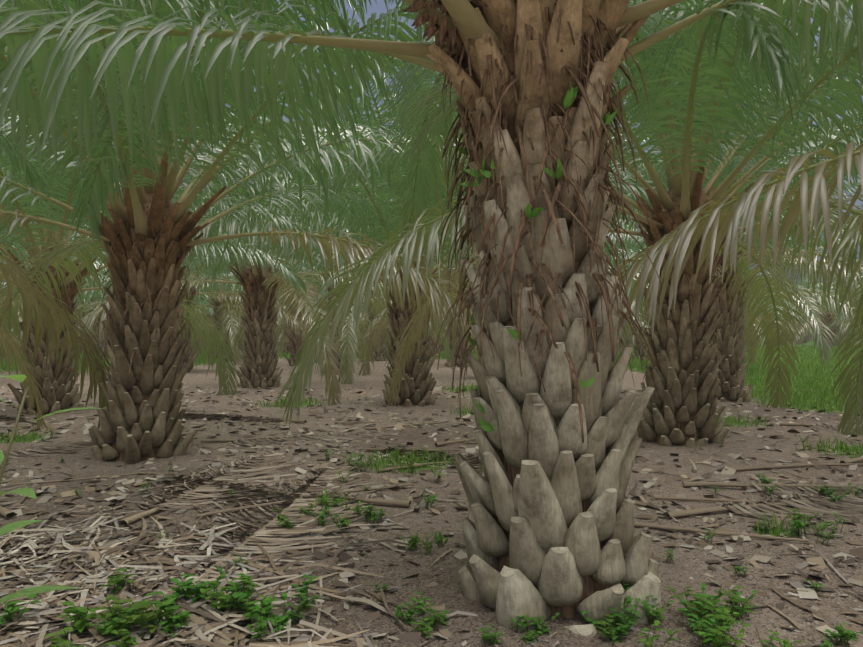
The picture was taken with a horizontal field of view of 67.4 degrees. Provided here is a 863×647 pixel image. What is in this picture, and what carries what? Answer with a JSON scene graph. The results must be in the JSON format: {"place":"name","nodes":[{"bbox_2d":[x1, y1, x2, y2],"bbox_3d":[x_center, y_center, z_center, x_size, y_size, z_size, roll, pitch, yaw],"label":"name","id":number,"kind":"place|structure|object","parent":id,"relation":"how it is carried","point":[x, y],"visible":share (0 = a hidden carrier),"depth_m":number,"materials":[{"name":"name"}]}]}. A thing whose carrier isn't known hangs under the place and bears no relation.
{"place":"outdoors","nodes":[
{"label":"outdoors","id":0,"kind":"place"},
{"bbox_2d":[0,335,862,646],"bbox_3d":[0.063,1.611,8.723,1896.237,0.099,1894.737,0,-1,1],"label":"ground","id":1,"kind":"structure","parent":0,"point":[680,569],"depth_m":5.68,"materials":[{"name":"brown soil"}]},
{"bbox_2d":[0,173,53,430],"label":"oil palm","id":2,"kind":"object","parent":1,"relation":"on","point":[7,340],"visible":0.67,"depth_m":9.71,"materials":[{"name":"green plant"}]},
{"bbox_2d":[0,242,97,360],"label":"oil palm","id":3,"kind":"object","parent":1,"relation":"on","point":[92,330],"visible":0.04,"depth_m":34.32,"materials":[{"name":"green plant"}]},
{"bbox_2d":[11,292,90,353],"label":"oil palm","id":4,"kind":"object","parent":1,"relation":"on","point":[81,350],"visible":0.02,"depth_m":44.04,"materials":[{"name":"green plant"}]},
{"bbox_2d":[0,374,102,602],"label":"plant","id":5,"kind":"object","parent":1,"relation":"on","point":[24,491],"visible":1,"depth_m":1.41,"materials":[{"name":"green plant"}]},
{"bbox_2d":[0,164,103,349],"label":"oil palm","id":6,"kind":"object","parent":1,"relation":"on","point":[13,304],"visible":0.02,"depth_m":22.80,"materials":[{"name":"green plant"}]},
{"bbox_2d":[0,158,112,356],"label":"oil palm","id":7,"kind":"object","parent":1,"relation":"on","point":[17,245],"visible":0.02,"depth_m":20.12,"materials":[{"name":"green plant"}]},
{"bbox_2d":[11,291,106,355],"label":"oil palm","id":8,"kind":"object","parent":1,"relation":"on","point":[100,342],"visible":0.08,"depth_m":40.06,"materials":[{"name":"green plant"}]},
{"bbox_2d":[11,279,216,359],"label":"oil palm","id":9,"kind":"object","parent":1,"relation":"on","point":[106,333],"visible":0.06,"depth_m":34.14,"materials":[{"name":"green plant"}]},
{"bbox_2d":[19,256,239,359],"bbox_3d":[-13.539,-1.751,29.975,11.198,7.892,10.108,2,0,26],"label":"oil palm","id":10,"kind":"object","parent":1,"relation":"on","point":[89,306],"visible":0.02,"depth_m":30.51,"materials":[{"name":"green plant"}]},
{"bbox_2d":[9,179,313,372],"bbox_3d":[-9.481,-1.516,24.096,10.921,8.331,10.358,0,-1,-17],"label":"oil palm","id":11,"kind":"object","parent":1,"relation":"on","point":[230,295],"visible":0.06,"depth_m":24.07,"materials":[{"name":"green plant"}]},
{"bbox_2d":[0,86,325,414],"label":"oil palm","id":12,"kind":"object","parent":1,"relation":"on","point":[61,391],"visible":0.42,"depth_m":11.88,"materials":[{"name":"green plant"}]},
{"bbox_2d":[0,0,347,428],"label":"oil palm","id":13,"kind":"object","parent":1,"relation":"on","point":[30,296],"visible":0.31,"depth_m":7.50,"materials":[{"name":"green plant"}]},
{"bbox_2d":[202,313,213,346],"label":"oil palm","id":14,"kind":"object","parent":1,"relation":"on","point":[208,315],"visible":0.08,"depth_m":59.96,"materials":[{"name":"green plant"}]},
{"bbox_2d":[100,252,316,364],"bbox_3d":[-10.548,-1.922,34.174,11.934,8.411,10.772,-4,0,-7],"label":"oil palm","id":15,"kind":"object","parent":1,"relation":"on","point":[222,312],"visible":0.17,"depth_m":33.28,"materials":[{"name":"green plant"}]},
{"bbox_2d":[191,291,242,353],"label":"oil palm","id":16,"kind":"object","parent":1,"relation":"on","point":[205,302],"visible":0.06,"depth_m":44.70,"materials":[{"name":"green plant"}]},
{"bbox_2d":[4,86,454,405],"bbox_3d":[-5.067,-1.813,17.646,11.123,7.931,10.894,0,1,-16],"label":"oil palm","id":17,"kind":"object","parent":1,"relation":"on","point":[258,369],"visible":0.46,"depth_m":17.32,"materials":[{"name":"green plant"}]},
{"bbox_2d":[194,276,313,356],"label":"oil palm","id":18,"kind":"object","parent":1,"relation":"on","point":[214,309],"visible":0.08,"depth_m":39.31,"materials":[{"name":"green plant"}]},
{"bbox_2d":[235,281,355,353],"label":"oil palm","id":19,"kind":"object","parent":1,"relation":"on","point":[286,349],"visible":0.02,"depth_m":43.95,"materials":[{"name":"green plant"}]},
{"bbox_2d":[185,209,434,365],"bbox_3d":[-5.884,-2.016,29.336,11.927,8.406,10.766,-5,3,-8],"label":"oil palm","id":20,"kind":"object","parent":1,"relation":"on","point":[294,343],"visible":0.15,"depth_m":28.98,"materials":[{"name":"green plant"}]},
{"bbox_2d":[0,0,637,463],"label":"oil palm","id":21,"kind":"object","parent":1,"relation":"on","point":[148,232],"visible":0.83,"depth_m":7.67,"materials":[{"name":"green plant"}]},
{"bbox_2d":[275,276,368,355],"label":"oil palm","id":22,"kind":"object","parent":1,"relation":"on","point":[278,331],"depth_m":41.60,"materials":[{"name":"green plant"}]},
{"bbox_2d":[183,184,469,384],"bbox_3d":[-3.345,-1.736,23.813,11.555,8.428,11.014,0,-1,-29],"label":"oil palm","id":23,"kind":"object","parent":1,"relation":"on","point":[346,336],"visible":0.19,"depth_m":22.84,"materials":[{"name":"green plant"}]},
{"bbox_2d":[275,268,441,362],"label":"oil palm","id":24,"kind":"object","parent":1,"relation":"on","point":[382,351],"visible":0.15,"depth_m":33.98,"materials":[{"name":"green plant"}]},
{"bbox_2d":[100,0,666,406],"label":"oil palm","id":25,"kind":"object","parent":1,"relation":"on","point":[417,384],"visible":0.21,"depth_m":12.32,"materials":[{"name":"green plant"}]},
{"bbox_2d":[358,283,468,356],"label":"oil palm","id":26,"kind":"object","parent":1,"relation":"on","point":[432,348],"visible":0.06,"depth_m":39.57,"materials":[{"name":"green plant"}]},
{"bbox_2d":[358,276,470,366],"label":"oil palm","id":27,"kind":"object","parent":1,"relation":"on","point":[459,356],"visible":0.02,"depth_m":28.04,"materials":[{"name":"green plant"}]},
{"bbox_2d":[362,301,474,352],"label":"oil palm","id":28,"kind":"object","parent":1,"relation":"on","point":[443,331],"depth_m":47.45,"materials":[{"name":"green plant"}]},
{"bbox_2d":[0,0,862,636],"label":"oil palm","id":29,"kind":"object","parent":1,"relation":"on","point":[526,88],"visible":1,"depth_m":3.52,"materials":[{"name":"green plant"}]},
{"bbox_2d":[0,401,862,646],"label":"dead fronds","id":30,"kind":"object","parent":1,"relation":"on","point":[90,568],"visible":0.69,"depth_m":4.36,"materials":[{"name":"beige plant"}]},
{"bbox_2d":[0,386,862,646],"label":"leaf litter","id":31,"kind":"object","parent":1,"relation":"on","point":[817,563],"visible":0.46,"depth_m":5.46,"materials":[{"name":"brown plant"}]},
{"bbox_2d":[0,414,862,646],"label":"weeds","id":32,"kind":"object","parent":1,"relation":"on","point":[136,614],"visible":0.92,"depth_m":3.27,"materials":[{"name":"green plant"}]},
{"bbox_2d":[0,344,862,537],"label":"grass","id":33,"kind":"structure","parent":1,"relation":"on","point":[806,354],"depth_m":16.59,"materials":[{"name":"green plant"}]},
{"bbox_2d":[438,323,448,351],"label":"oil palm","id":34,"kind":"object","parent":1,"relation":"on","point":[439,340],"visible":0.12,"depth_m":50.33,"materials":[{"name":"green plant"}]},
{"bbox_2d":[311,174,647,378],"bbox_3d":[1.495,-1.609,21.052,10.720,7.988,10.050,-3,1,-8],"label":"oil palm","id":35,"kind":"object","parent":1,"relation":"on","point":[367,369],"visible":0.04,"depth_m":22.24,"materials":[{"name":"green plant"}]},
{"bbox_2d":[472,227,651,351],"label":"oil palm","id":36,"kind":"object","parent":1,"relation":"on","point":[640,314],"visible":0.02,"depth_m":25.76,"materials":[{"name":"green plant"}]},
{"bbox_2d":[274,0,862,446],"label":"oil palm","id":37,"kind":"object","parent":1,"relation":"on","point":[706,98],"visible":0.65,"depth_m":7.82,"materials":[{"name":"green plant"}]},
{"bbox_2d":[617,298,632,349],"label":"oil palm","id":38,"kind":"object","parent":1,"relation":"on","point":[626,342],"visible":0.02,"depth_m":49.99,"materials":[{"name":"green plant"}]},
{"bbox_2d":[462,17,862,402],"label":"oil palm","id":39,"kind":"object","parent":1,"relation":"on","point":[731,386],"visible":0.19,"depth_m":13.85,"materials":[{"name":"green plant"}]},
{"bbox_2d":[467,0,862,517],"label":"oil palm","id":40,"kind":"object","parent":1,"relation":"on","point":[680,239],"visible":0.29,"depth_m":5.01,"materials":[{"name":"green plant"}]},
{"bbox_2d":[612,224,746,360],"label":"oil palm","id":41,"kind":"object","parent":1,"relation":"on","point":[642,352],"visible":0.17,"depth_m":33.71,"materials":[{"name":"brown plant"}]},
{"bbox_2d":[604,149,860,371],"bbox_3d":[11.104,-1.989,23.216,11.670,8.496,11.915,3,-1,-40],"label":"oil palm","id":42,"kind":"object","parent":1,"relation":"on","point":[815,319],"visible":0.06,"depth_m":21.77,"materials":[{"name":"green plant"}]},
{"bbox_2d":[742,271,804,344],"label":"oil palm","id":43,"kind":"object","parent":1,"relation":"on","point":[793,313],"visible":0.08,"depth_m":58.75,"materials":[{"name":"green plant"}]},
{"bbox_2d":[747,277,804,346],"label":"oil palm","id":44,"kind":"object","parent":1,"relation":"on","point":[793,330],"visible":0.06,"depth_m":64.13,"materials":[{"name":"green plant"}]},
{"bbox_2d":[747,276,812,345],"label":"oil palm","id":45,"kind":"object","parent":1,"relation":"on","point":[810,331],"visible":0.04,"depth_m":73.61,"materials":[{"name":"green plant"}]},
{"bbox_2d":[757,281,811,345],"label":"oil palm","id":46,"kind":"object","parent":1,"relation":"on","point":[783,326],"visible":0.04,"depth_m":69.18,"materials":[{"name":"green plant"}]},
{"bbox_2d":[765,272,853,346],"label":"oil palm","id":47,"kind":"object","parent":1,"relation":"on","point":[830,317],"visible":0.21,"depth_m":59.16,"materials":[{"name":"green plant"}]},
{"bbox_2d":[769,271,851,345],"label":"oil palm","id":48,"kind":"object","parent":1,"relation":"on","point":[832,336],"visible":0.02,"depth_m":64.12,"materials":[{"name":"green plant"}]},
{"bbox_2d":[789,296,847,345],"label":"oil palm","id":49,"kind":"object","parent":1,"relation":"on","point":[807,330],"depth_m":74.25,"materials":[{"name":"green plant"}]},
{"bbox_2d":[788,282,860,345],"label":"oil palm","id":50,"kind":"object","parent":1,"relation":"on","point":[836,329],"visible":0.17,"depth_m":69.67,"materials":[{"name":"green plant"}]},
{"bbox_2d":[798,256,862,338],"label":"oil palm","id":51,"kind":"object","parent":1,"relation":"on","point":[816,286],"visible":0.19,"depth_m":46.06,"materials":[{"name":"green plant"}]},
{"bbox_2d":[808,144,862,313],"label":"oil palm","id":52,"kind":"object","parent":1,"relation":"on","point":[856,146],"visible":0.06,"depth_m":10.43,"materials":[{"name":"green plant"}]},
{"bbox_2d":[816,274,862,343],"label":"oil palm","id":53,"kind":"object","parent":1,"relation":"on","point":[833,323],"visible":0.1,"depth_m":52.75,"materials":[{"name":"green plant"}]},
{"bbox_2d":[832,273,861,348],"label":"oil palm","id":54,"kind":"object","parent":1,"relation":"on","point":[839,336],"visible":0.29,"depth_m":55.32,"materials":[{"name":"green plant"}]},
{"bbox_2d":[3,0,862,330],"label":"sky","id":55,"kind":"structure","parent":0,"point":[379,8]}
]}

